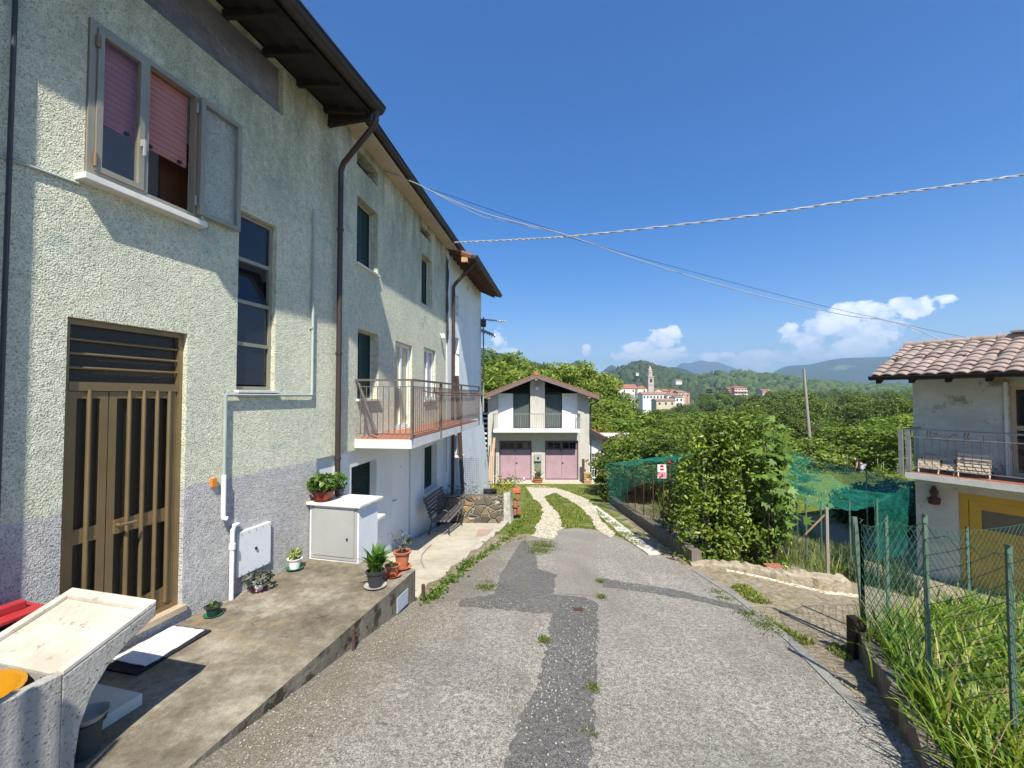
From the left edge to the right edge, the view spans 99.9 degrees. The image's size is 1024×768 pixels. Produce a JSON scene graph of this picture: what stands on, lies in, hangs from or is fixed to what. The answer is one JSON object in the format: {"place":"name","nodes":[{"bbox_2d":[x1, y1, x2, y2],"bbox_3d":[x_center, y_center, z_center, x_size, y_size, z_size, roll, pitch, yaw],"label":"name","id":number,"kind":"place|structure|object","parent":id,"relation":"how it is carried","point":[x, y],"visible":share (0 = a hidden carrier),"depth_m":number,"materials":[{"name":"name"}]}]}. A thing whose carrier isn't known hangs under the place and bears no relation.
{"place":"outdoors","nodes":[
{"label":"outdoors","id":0,"kind":"place"},
{"bbox_2d":[74,558,414,767],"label":"porch floor","id":1,"kind":"structure","parent":0,"point":[247,655],"depth_m":3.39,"materials":[{"name":"concrete"}]},
{"bbox_2d":[0,599,44,631],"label":"storage box","id":2,"kind":"object","parent":1,"relation":"on","point":[13,612],"visible":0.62,"depth_m":2.77,"materials":[{"name":"red plastic"}]},
{"bbox_2d":[0,588,155,767],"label":"wash trough","id":3,"kind":"object","parent":1,"relation":"on","point":[63,650],"visible":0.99,"depth_m":2.43,"materials":[{"name":"concrete"}]},
{"bbox_2d":[0,669,27,697],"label":"basin","id":4,"kind":"object","parent":3,"relation":"in","point":[12,680],"visible":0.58,"depth_m":2.34,"materials":[{"name":"yellow plastic"}]},
{"bbox_2d":[74,702,110,763],"bbox_3d":[-2.501,2.069,2.539,0.190,0.250,0.187,0,-2,0],"label":"bucket","id":5,"kind":"object","parent":1,"relation":"on","point":[89,738],"visible":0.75,"depth_m":2.51,"materials":[{"name":"grey paint"}]},
{"bbox_2d":[88,684,141,729],"bbox_3d":[-2.788,2.158,2.846,0.460,0.090,0.315,0,-2,14],"label":"polystyrene block","id":6,"kind":"object","parent":1,"relation":"on","point":[123,702],"depth_m":2.89,"materials":[{"name":"plastic"}]},
{"bbox_2d":[106,625,210,675],"bbox_3d":[-2.949,2.206,3.591,0.378,0.012,0.634,0,-2,12],"label":"doormat","id":7,"kind":"object","parent":1,"relation":"on","point":[124,668],"visible":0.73,"depth_m":3.36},
{"bbox_2d":[113,626,203,665],"bbox_3d":[-2.957,2.192,3.623,0.360,0.014,0.526,0,-2,12],"label":"towel","id":8,"kind":"object","parent":7,"relation":"on","point":[155,647],"visible":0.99,"depth_m":3.59,"materials":[{"name":"white fabric"}]},
{"bbox_2d":[242,570,275,592],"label":"potted plant","id":9,"kind":"object","parent":1,"relation":"on","point":[258,584],"visible":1,"depth_m":4.66,"materials":[{"name":"green plant"}]},
{"bbox_2d":[286,547,302,571],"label":"potted plant","id":10,"kind":"object","parent":1,"relation":"on","point":[294,561],"visible":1,"depth_m":5.26,"materials":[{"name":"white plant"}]},
{"bbox_2d":[306,494,382,563],"bbox_3d":[-2.247,1.932,5.808,0.800,0.752,0.560,0,-2,14],"label":"meter cabinet","id":11,"kind":"object","parent":1,"relation":"on","point":[344,528],"visible":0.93,"depth_m":5.59,"materials":[{"name":"white paint"}]},
{"bbox_2d":[306,473,339,501],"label":"potted plant","id":12,"kind":"object","parent":11,"relation":"on","point":[322,490],"visible":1,"depth_m":5.66,"materials":[{"name":"green plant"}]},
{"bbox_2d":[361,542,397,589],"bbox_3d":[-1.484,2.034,4.799,0.459,0.460,0.366,0,-2,0],"label":"potted plant","id":13,"kind":"object","parent":1,"relation":"on","point":[376,570],"visible":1,"depth_m":4.77,"materials":[{"name":"green plant"}]},
{"bbox_2d":[387,530,412,570],"bbox_3d":[-1.375,2.048,5.349,0.330,0.463,0.281,0,-2,0],"label":"potted plant","id":14,"kind":"object","parent":1,"relation":"on","point":[402,557],"visible":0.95,"depth_m":5.30,"materials":[{"name":"orange plant"}]},
{"bbox_2d":[386,523,498,599],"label":"patio floor","id":15,"kind":"structure","parent":0,"point":[443,552],"depth_m":8.35,"materials":[{"name":"concrete"}]},
{"bbox_2d":[423,486,464,534],"bbox_3d":[-1.611,3.094,10.334,0.618,0.960,1.460,0,-2,7],"label":"garden bench","id":16,"kind":"object","parent":15,"relation":"on","point":[453,510],"visible":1,"depth_m":10.20,"materials":[{"name":"grey wood"}]},
{"bbox_2d":[460,521,508,556],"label":"patio kerb","id":17,"kind":"structure","parent":15,"relation":"on","point":[501,525],"depth_m":9.13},
{"bbox_2d":[194,528,920,767],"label":"road","id":18,"kind":"structure","parent":0,"point":[694,671],"depth_m":3.15,"materials":[{"name":"asphalt"}]},
{"bbox_2d":[383,646,530,698],"bbox_3d":[-0.487,2.378,3.620,1.348,0.116,0.593,-1,-2,18],"label":"pavement patch","id":19,"kind":"object","parent":18,"relation":"on","point":[448,668],"visible":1,"depth_m":3.56,"materials":[{"name":"asphalt"}]},
{"bbox_2d":[435,554,505,601],"bbox_3d":[-0.440,2.842,6.444,0.551,0.332,2.592,0,-2,10],"label":"road patch corner","id":20,"kind":"object","parent":18,"relation":"on","point":[491,568],"visible":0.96,"depth_m":6.14,"materials":[{"name":"asphalt"}]},
{"bbox_2d":[458,540,599,767],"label":"road patch trench","id":21,"kind":"object","parent":18,"relation":"on","point":[526,581],"visible":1,"depth_m":3.56,"materials":[{"name":"asphalt"}]},
{"bbox_2d":[219,572,899,767],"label":"loose grit","id":22,"kind":"object","parent":18,"relation":"on","point":[541,701],"visible":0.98,"depth_m":3.37,"materials":[{"name":"gravel"}]},
{"bbox_2d":[553,531,598,599],"bbox_3d":[1.097,3.030,7.666,0.870,0.624,4.731,0,-2,10],"label":"road patch smooth","id":23,"kind":"object","parent":18,"relation":"on","point":[576,563],"visible":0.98,"depth_m":7.02,"materials":[{"name":"grey concrete"}]},
{"bbox_2d":[474,538,798,739],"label":"road tufts","id":24,"kind":"object","parent":18,"relation":"on","point":[537,546],"visible":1,"depth_m":4.90,"materials":[{"name":"green plant"}]},
{"bbox_2d":[601,578,748,612],"bbox_3d":[1.994,2.692,5.564,1.908,0.179,0.448,-1,-2,33],"label":"asphalt patch","id":25,"kind":"object","parent":18,"relation":"on","point":[609,583],"visible":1,"depth_m":5.60,"materials":[{"name":"asphalt"}]},
{"bbox_2d":[525,485,614,538],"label":"gravel path","id":26,"kind":"structure","parent":0,"point":[548,526],"depth_m":12.65,"materials":[{"name":"gravel"}]},
{"bbox_2d":[300,0,1023,372],"label":"sky","id":27,"kind":"structure","parent":0,"point":[568,117],"materials":[{"name":"blue"}]},
{"bbox_2d":[677,360,737,373],"bbox_3d":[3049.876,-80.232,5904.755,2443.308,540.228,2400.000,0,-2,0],"label":"mountain range","id":28,"kind":"structure","parent":0,"point":[700,367],"depth_m":5932.89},
{"bbox_2d":[416,456,1021,745],"bbox_3d":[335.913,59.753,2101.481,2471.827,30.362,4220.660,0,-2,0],"label":"ground","id":29,"kind":"structure","parent":0,"point":[813,614],"depth_m":7.43,"materials":[{"name":"green plant"}]},
{"bbox_2d":[0,0,385,654],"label":"terraced house","id":30,"kind":"structure","parent":29,"relation":"on","point":[150,448],"depth_m":3.98,"materials":[{"name":"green paint"}]},
{"bbox_2d":[84,17,199,217],"bbox_3d":[-3.208,-2.236,3.786,0.180,1.240,0.905,0,-2,14],"label":"window","id":31,"kind":"structure","parent":30,"relation":"in","point":[114,90],"depth_m":3.70,"materials":[{"name":"pink metal"}]},
{"bbox_2d":[235,213,279,392],"bbox_3d":[-2.973,-0.897,4.940,0.250,1.997,0.582,0,-2,14],"label":"stair window","id":32,"kind":"structure","parent":30,"relation":"in","point":[255,243],"depth_m":4.97,"materials":[{"name":"glass"}]},
{"bbox_2d":[80,75,479,553],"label":"house","id":33,"kind":"structure","parent":29,"relation":"on","point":[398,425],"depth_m":7.99,"materials":[{"name":"beige paint"}]},
{"bbox_2d":[351,461,370,494],"bbox_3d":[-2.628,1.819,7.241,0.080,0.979,0.916,0,-2,7],"label":"window","id":34,"kind":"structure","parent":33,"relation":"in","point":[360,474],"depth_m":7.39,"materials":[{"name":"green plastic"}]},
{"bbox_2d":[357,203,369,268],"bbox_3d":[-2.626,-2.487,7.303,0.174,1.096,0.775,0,-2,0],"label":"window","id":35,"kind":"structure","parent":33,"relation":"in","point":[363,218],"depth_m":7.48,"materials":[{"name":"green plastic"}]},
{"bbox_2d":[357,331,370,398],"bbox_3d":[-2.617,-0.317,7.312,0.176,1.138,0.790,0,-2,0],"label":"window","id":36,"kind":"structure","parent":33,"relation":"in","point":[364,340],"depth_m":7.50,"materials":[{"name":"green plastic"}]},
{"bbox_2d":[392,449,408,550],"bbox_3d":[-2.321,2.309,8.875,0.160,2.054,1.014,0,-2,0],"label":"front door","id":37,"kind":"structure","parent":33,"relation":"in","point":[400,457],"depth_m":8.86,"materials":[{"name":"white paint"}]},
{"bbox_2d":[395,342,408,428],"bbox_3d":[-2.328,0.036,8.896,0.064,1.750,0.934,0,-2,7],"label":"balcony door","id":38,"kind":"structure","parent":33,"relation":"in","point":[401,350],"depth_m":9.00,"materials":[{"name":"white paint"}]},
{"bbox_2d":[424,445,431,489],"bbox_3d":[-2.196,2.077,10.733,0.080,1.083,1.008,0,-2,7],"label":"window","id":39,"kind":"structure","parent":33,"relation":"in","point":[428,450],"depth_m":10.98,"materials":[{"name":"green plastic"}]},
{"bbox_2d":[424,348,432,399],"bbox_3d":[-2.118,-0.236,10.603,0.064,1.246,0.918,0,-2,7],"label":"window","id":40,"kind":"structure","parent":33,"relation":"in","point":[428,354],"depth_m":10.79,"materials":[{"name":"glass"}]},
{"bbox_2d":[383,170,939,339],"bbox_3d":[4.432,-2.529,10.170,14.557,2.720,0.987,0,-2,-15],"label":"cable","id":41,"kind":"object","parent":33,"relation":"attached to","point":[637,259],"visible":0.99,"depth_m":9.89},
{"bbox_2d":[450,174,1023,242],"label":"cable","id":42,"kind":"object","parent":33,"relation":"attached to","point":[868,197],"visible":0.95,"depth_m":9.28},
{"bbox_2d":[188,559,414,767],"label":"porch kerb","id":43,"kind":"structure","parent":29,"relation":"on","point":[377,615],"depth_m":3.72,"materials":[{"name":"concrete"}]},
{"bbox_2d":[415,519,527,605],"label":"edge weeds","id":44,"kind":"object","parent":29,"relation":"on","point":[435,591],"visible":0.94,"depth_m":6.46,"materials":[{"name":"green plant"}]},
{"bbox_2d":[444,249,501,493],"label":"end house","id":45,"kind":"structure","parent":29,"relation":"on","point":[470,279],"depth_m":13.93,"materials":[{"name":"paint"}]},
{"bbox_2d":[436,491,513,526],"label":"stone wall","id":46,"kind":"structure","parent":29,"relation":"on","point":[486,508],"depth_m":11.32,"materials":[{"name":"stone"}]},
{"bbox_2d":[481,366,527,401],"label":"acacia tree","id":47,"kind":"object","parent":29,"relation":"on","point":[492,380],"visible":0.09,"depth_m":37.18,"materials":[{"name":"green plant"}]},
{"bbox_2d":[481,353,532,386],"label":"acacia tree","id":48,"kind":"object","parent":29,"relation":"on","point":[515,364],"visible":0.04,"depth_m":45.06,"materials":[{"name":"green plant"}]},
{"bbox_2d":[481,348,542,375],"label":"acacia tree","id":49,"kind":"object","parent":29,"relation":"on","point":[512,354],"visible":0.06,"depth_m":47.31,"materials":[{"name":"green plant"}]},
{"bbox_2d":[484,371,601,483],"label":"garage house","id":50,"kind":"structure","parent":29,"relation":"on","point":[536,420],"depth_m":26.40,"materials":[{"name":"paint"}]},
{"bbox_2d":[499,441,530,479],"bbox_3d":[0.205,4.664,26.442,1.973,2.392,0.110,0,-2,0],"label":"garage door","id":51,"kind":"structure","parent":50,"relation":"in","point":[514,456],"depth_m":26.43,"materials":[{"name":"pink metal"}]},
{"bbox_2d":[513,393,529,427],"bbox_3d":[0.595,1.650,26.667,1.028,2.124,0.127,0,-2,0],"label":"glazed door","id":52,"kind":"structure","parent":50,"relation":"in","point":[521,401],"depth_m":26.70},
{"bbox_2d":[545,393,561,427],"bbox_3d":[2.553,1.650,26.667,1.050,2.124,0.127,0,-2,0],"label":"glazed door","id":53,"kind":"structure","parent":50,"relation":"in","point":[553,401],"depth_m":26.70,"materials":[{"name":"glass"}]},
{"bbox_2d":[545,441,577,479],"bbox_3d":[3.041,4.664,26.442,2.021,2.392,0.110,0,-2,0],"label":"garage door","id":54,"kind":"structure","parent":50,"relation":"in","point":[555,451],"depth_m":26.43,"materials":[{"name":"pink metal"}]},
{"bbox_2d":[490,484,643,546],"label":"grass","id":55,"kind":"structure","parent":29,"relation":"on","point":[572,508],"depth_m":12.83,"materials":[{"name":"plant"}]},
{"bbox_2d":[545,361,622,408],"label":"acacia tree","id":56,"kind":"object","parent":29,"relation":"on","point":[592,382],"visible":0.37,"depth_m":48.03,"materials":[{"name":"green plant"}]},
{"bbox_2d":[596,468,615,502],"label":"vine","id":57,"kind":"object","parent":29,"relation":"on","point":[604,478],"visible":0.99,"depth_m":15.82,"materials":[{"name":"green plant"}]},
{"bbox_2d":[589,428,628,480],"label":"shed","id":58,"kind":"structure","parent":29,"relation":"on","point":[598,438],"depth_m":26.70,"materials":[{"name":"white paint"}]},
{"bbox_2d":[589,401,637,430],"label":"acacia tree","id":59,"kind":"object","parent":29,"relation":"on","point":[621,411],"visible":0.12,"depth_m":36.56,"materials":[{"name":"green plant"}]},
{"bbox_2d":[593,416,641,432],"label":"bright tree","id":60,"kind":"object","parent":29,"relation":"on","point":[603,429],"visible":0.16,"depth_m":30.35,"materials":[{"name":"green plant"}]},
{"bbox_2d":[592,505,661,554],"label":"kerb","id":61,"kind":"structure","parent":29,"relation":"on","point":[647,549],"depth_m":9.34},
{"bbox_2d":[589,413,673,432],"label":"acacia tree","id":62,"kind":"object","parent":29,"relation":"on","point":[622,423],"visible":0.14,"depth_m":31.64,"materials":[{"name":"green plant"}]},
{"bbox_2d":[590,443,675,497],"bbox_3d":[5.330,3.749,17.978,3.857,2.588,4.088,0,-2,-6],"label":"orchard tree","id":63,"kind":"object","parent":29,"relation":"on","point":[610,462],"visible":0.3,"depth_m":17.59,"materials":[{"name":"green plant"}]},
{"bbox_2d":[612,425,675,494],"bbox_3d":[6.116,3.543,18.840,3.614,3.387,3.639,0,-2,3],"label":"bright tree","id":64,"kind":"object","parent":29,"relation":"on","point":[642,435],"visible":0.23,"depth_m":18.75,"materials":[{"name":"green plant"}]},
{"bbox_2d":[600,489,701,561],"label":"garden wall","id":65,"kind":"structure","parent":29,"relation":"on","point":[664,536],"depth_m":8.98,"materials":[{"name":"concrete"}]},
{"bbox_2d":[615,461,686,541],"bbox_3d":[3.356,2.810,11.259,0.233,2.224,7.664,0,-2,5],"label":"rod fence","id":66,"kind":"object","parent":65,"relation":"on","point":[643,481],"visible":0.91,"depth_m":10.46,"materials":[{"name":"metal"}]},
{"bbox_2d":[637,392,666,413],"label":"village house","id":67,"kind":"structure","parent":29,"relation":"on","point":[644,402],"depth_m":299.85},
{"bbox_2d":[612,432,721,489],"bbox_3d":[5.940,3.369,16.202,4.531,3.004,4.275,1,-2,-42],"label":"orchard tree","id":68,"kind":"object","parent":29,"relation":"on","point":[646,467],"visible":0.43,"depth_m":15.94,"materials":[{"name":"green plant"}]},
{"bbox_2d":[655,470,703,530],"bbox_3d":[4.043,2.920,10.415,1.130,1.681,1.194,0,-2,0],"label":"garden shrub","id":69,"kind":"object","parent":29,"relation":"on","point":[658,490],"visible":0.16,"depth_m":10.44,"materials":[{"name":"green plant"}]},
{"bbox_2d":[647,417,718,471],"bbox_3d":[7.677,3.300,17.853,3.815,3.849,4.044,0,-2,-12],"label":"orchard tree","id":70,"kind":"object","parent":29,"relation":"on","point":[690,421],"visible":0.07,"depth_m":17.83,"materials":[{"name":"green plant"}]},
{"bbox_2d":[705,390,734,411],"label":"valley tree","id":71,"kind":"object","parent":29,"relation":"on","point":[719,398],"visible":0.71,"depth_m":204.59,"materials":[{"name":"green plant"}]},
{"bbox_2d":[664,403,797,569],"bbox_3d":[3.773,1.817,7.642,2.169,3.007,1.520,0,-2,0],"label":"laurel bush","id":72,"kind":"object","parent":29,"relation":"on","point":[729,522],"visible":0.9,"depth_m":7.32,"materials":[{"name":"green plant"}]},
{"bbox_2d":[724,427,806,502],"bbox_3d":[9.463,3.327,17.353,3.896,3.809,3.923,0,-2,-8],"label":"bright tree","id":73,"kind":"object","parent":29,"relation":"on","point":[791,445],"visible":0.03,"depth_m":16.73,"materials":[{"name":"green plant"}]},
{"bbox_2d":[688,559,851,593],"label":"garden wall","id":74,"kind":"structure","parent":29,"relation":"on","point":[838,582],"depth_m":6.20,"materials":[{"name":"concrete"}]},
{"bbox_2d":[746,415,815,562],"bbox_3d":[4.477,1.971,7.154,1.066,2.881,0.737,1,-2,-28],"label":"fig tree","id":75,"kind":"object","parent":29,"relation":"on","point":[780,489],"visible":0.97,"depth_m":7.08,"materials":[{"name":"green plant"}]},
{"bbox_2d":[641,499,920,588],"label":"garden weeds","id":76,"kind":"object","parent":29,"relation":"on","point":[791,558],"visible":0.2,"depth_m":9.33,"materials":[{"name":"plant"}]},
{"bbox_2d":[715,579,852,661],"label":"verge grass","id":77,"kind":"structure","parent":29,"relation":"on","point":[744,589],"depth_m":4.32,"materials":[{"name":"plant"}]},
{"bbox_2d":[691,569,884,727],"bbox_3d":[2.685,2.584,4.757,0.229,0.553,3.888,0,-2,6],"label":"drain channel","id":78,"kind":"object","parent":29,"relation":"on","point":[867,716],"visible":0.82,"depth_m":3.63,"materials":[{"name":"concrete"}]},
{"bbox_2d":[724,569,858,597],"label":"kerb","id":79,"kind":"structure","parent":29,"relation":"on","point":[814,589],"depth_m":6.07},
{"bbox_2d":[758,414,837,447],"bbox_3d":[19.421,3.969,30.624,5.905,3.587,5.571,-1,-2,29],"label":"orchard tree","id":80,"kind":"object","parent":29,"relation":"on","point":[797,423],"visible":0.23,"depth_m":29.60,"materials":[{"name":"green plant"}]},
{"bbox_2d":[757,426,846,474],"bbox_3d":[12.417,3.627,19.711,4.463,3.360,4.730,-1,-2,30],"label":"orchard tree","id":81,"kind":"object","parent":29,"relation":"on","point":[814,450],"visible":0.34,"depth_m":18.56,"materials":[{"name":"green plant"}]},
{"bbox_2d":[787,399,848,426],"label":"valley tree","id":82,"kind":"object","parent":29,"relation":"on","point":[817,410],"visible":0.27,"depth_m":59.85,"materials":[{"name":"green plant"}]},
{"bbox_2d":[792,412,843,438],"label":"orchard tree","id":83,"kind":"object","parent":29,"relation":"on","point":[827,423],"visible":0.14,"depth_m":36.74,"materials":[{"name":"green plant"}]},
{"bbox_2d":[792,452,879,588],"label":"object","id":84,"kind":"object","parent":29,"relation":"on","point":[827,539],"visible":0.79,"depth_m":8.32,"materials":[{"name":"brown"}]},
{"bbox_2d":[846,615,865,659],"bbox_3d":[3.065,2.391,3.813,0.130,0.640,0.080,0,-2,0],"label":"timber stump","id":85,"kind":"object","parent":29,"relation":"on","point":[854,623],"visible":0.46,"depth_m":3.79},
{"bbox_2d":[833,402,889,444],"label":"valley tree","id":86,"kind":"object","parent":29,"relation":"on","point":[858,413],"visible":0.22,"depth_m":59.04,"materials":[{"name":"green plant"}]},
{"bbox_2d":[814,422,914,468],"bbox_3d":[22.037,3.958,26.871,6.108,3.165,7.314,-2,-2,44],"label":"hazel bush","id":87,"kind":"object","parent":29,"relation":"on","point":[887,440],"visible":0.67,"depth_m":25.46,"materials":[{"name":"green plant"}]},
{"bbox_2d":[826,480,915,527],"bbox_3d":[12.373,4.077,14.414,2.891,1.686,2.460,-1,-2,21],"label":"dark shrub","id":88,"kind":"object","parent":29,"relation":"on","point":[840,505],"visible":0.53,"depth_m":14.03,"materials":[{"name":"green plant"}]},
{"bbox_2d":[824,540,933,598],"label":"tall weeds","id":89,"kind":"object","parent":29,"relation":"on","point":[842,549],"visible":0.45,"depth_m":8.50,"materials":[{"name":"green plant"}]},
{"bbox_2d":[846,479,916,537],"bbox_3d":[12.474,3.996,13.755,2.741,1.882,2.566,0,-2,0],"label":"dark shrub","id":90,"kind":"object","parent":29,"relation":"on","point":[906,517],"visible":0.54,"depth_m":13.59,"materials":[{"name":"green plant"}]},
{"bbox_2d":[859,414,913,452],"bbox_3d":[30.856,4.195,33.870,6.109,4.079,7.314,-1,-2,36],"label":"hazel bush","id":91,"kind":"object","parent":29,"relation":"on","point":[907,422],"visible":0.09,"depth_m":33.20,"materials":[{"name":"green plant"}]},
{"bbox_2d":[875,396,912,429],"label":"valley tree","id":92,"kind":"object","parent":29,"relation":"on","point":[906,408],"visible":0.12,"depth_m":58.62,"materials":[{"name":"green plant"}]},
{"bbox_2d":[858,630,952,767],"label":"retaining wall","id":93,"kind":"structure","parent":29,"relation":"on","point":[913,737],"depth_m":2.87,"materials":[{"name":"concrete"}]},
{"bbox_2d":[859,514,1023,761],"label":"wire fence","id":94,"kind":"object","parent":93,"relation":"on","point":[1013,702],"visible":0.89,"depth_m":2.77,"materials":[{"name":"metal"}]},
{"bbox_2d":[859,515,1023,621],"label":"wire fence","id":95,"kind":"object","parent":29,"relation":"on","point":[967,542],"visible":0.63,"depth_m":4.50,"materials":[{"name":"metal"}]},
{"bbox_2d":[851,517,866,627],"bbox_3d":[3.245,1.756,4.021,0.110,1.020,0.020,0,-2,0],"label":"leaning post","id":96,"kind":"object","parent":95,"relation":"attached to","point":[856,539],"visible":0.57,"depth_m":4.02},
{"bbox_2d":[868,330,1023,599],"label":"grey house","id":97,"kind":"structure","parent":29,"relation":"on","point":[968,395],"depth_m":9.61,"materials":[{"name":"paint"}]},
{"bbox_2d":[959,492,1023,599],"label":"garage door","id":98,"kind":"structure","parent":97,"relation":"in","point":[977,512],"depth_m":9.41,"materials":[{"name":"yellow metal"}]},
{"bbox_2d":[1010,386,1023,475],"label":"balcony door","id":99,"kind":"structure","parent":97,"relation":"in","point":[1017,392],"depth_m":9.09,"materials":[{"name":"beige wood"}]},
{"bbox_2d":[772,356,911,383],"bbox_3d":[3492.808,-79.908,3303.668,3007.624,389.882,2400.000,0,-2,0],"label":"mountain","id":100,"kind":"structure","parent":0,"point":[857,370],"depth_m":3324.99,"materials":[{"name":"blue"}]},
{"bbox_2d":[790,461,914,514],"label":"field grass","id":101,"kind":"structure","parent":0,"point":[834,472],"depth_m":22.00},
{"bbox_2d":[846,586,1023,767],"bbox_3d":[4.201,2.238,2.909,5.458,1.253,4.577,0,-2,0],"label":"seeding grass","id":102,"kind":"structure","parent":0,"point":[940,675],"depth_m":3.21,"materials":[{"name":"plant"}]},
{"bbox_2d":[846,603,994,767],"bbox_3d":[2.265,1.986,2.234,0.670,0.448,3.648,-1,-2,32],"label":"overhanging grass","id":103,"kind":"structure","parent":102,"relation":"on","point":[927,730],"depth_m":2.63,"materials":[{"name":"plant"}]},
{"bbox_2d":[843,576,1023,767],"bbox_3d":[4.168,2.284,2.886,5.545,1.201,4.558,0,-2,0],"label":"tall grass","id":104,"kind":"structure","parent":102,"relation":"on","point":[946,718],"depth_m":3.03,"materials":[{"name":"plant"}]},
{"bbox_2d":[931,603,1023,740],"bbox_3d":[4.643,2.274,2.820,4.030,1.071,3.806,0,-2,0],"label":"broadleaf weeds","id":105,"kind":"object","parent":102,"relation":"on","point":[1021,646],"visible":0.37,"depth_m":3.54,"materials":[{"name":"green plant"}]},
{"bbox_2d":[957,452,995,479],"bbox_3d":[9.843,1.723,9.121,0.452,0.507,0.500,1,-2,-30],"label":"bench","id":106,"kind":"object","parent":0,"point":[978,460],"visible":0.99,"depth_m":9.04,"materials":[{"name":"wood"}]},
{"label":"hill village","id":107,"kind":"structure","parent":0,"visible":0},
{"bbox_2d":[604,360,715,400],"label":"hill","id":108,"kind":"structure","parent":107,"relation":"on","point":[664,376],"depth_m":808.32,"materials":[{"name":"plant"}]},
{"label":"hill ridge","id":109,"kind":"structure","parent":0,"visible":0},
{"bbox_2d":[684,368,912,397],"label":"woods ridge","id":110,"kind":"structure","parent":109,"relation":"on","point":[752,381],"depth_m":671.59,"materials":[{"name":"plant"}]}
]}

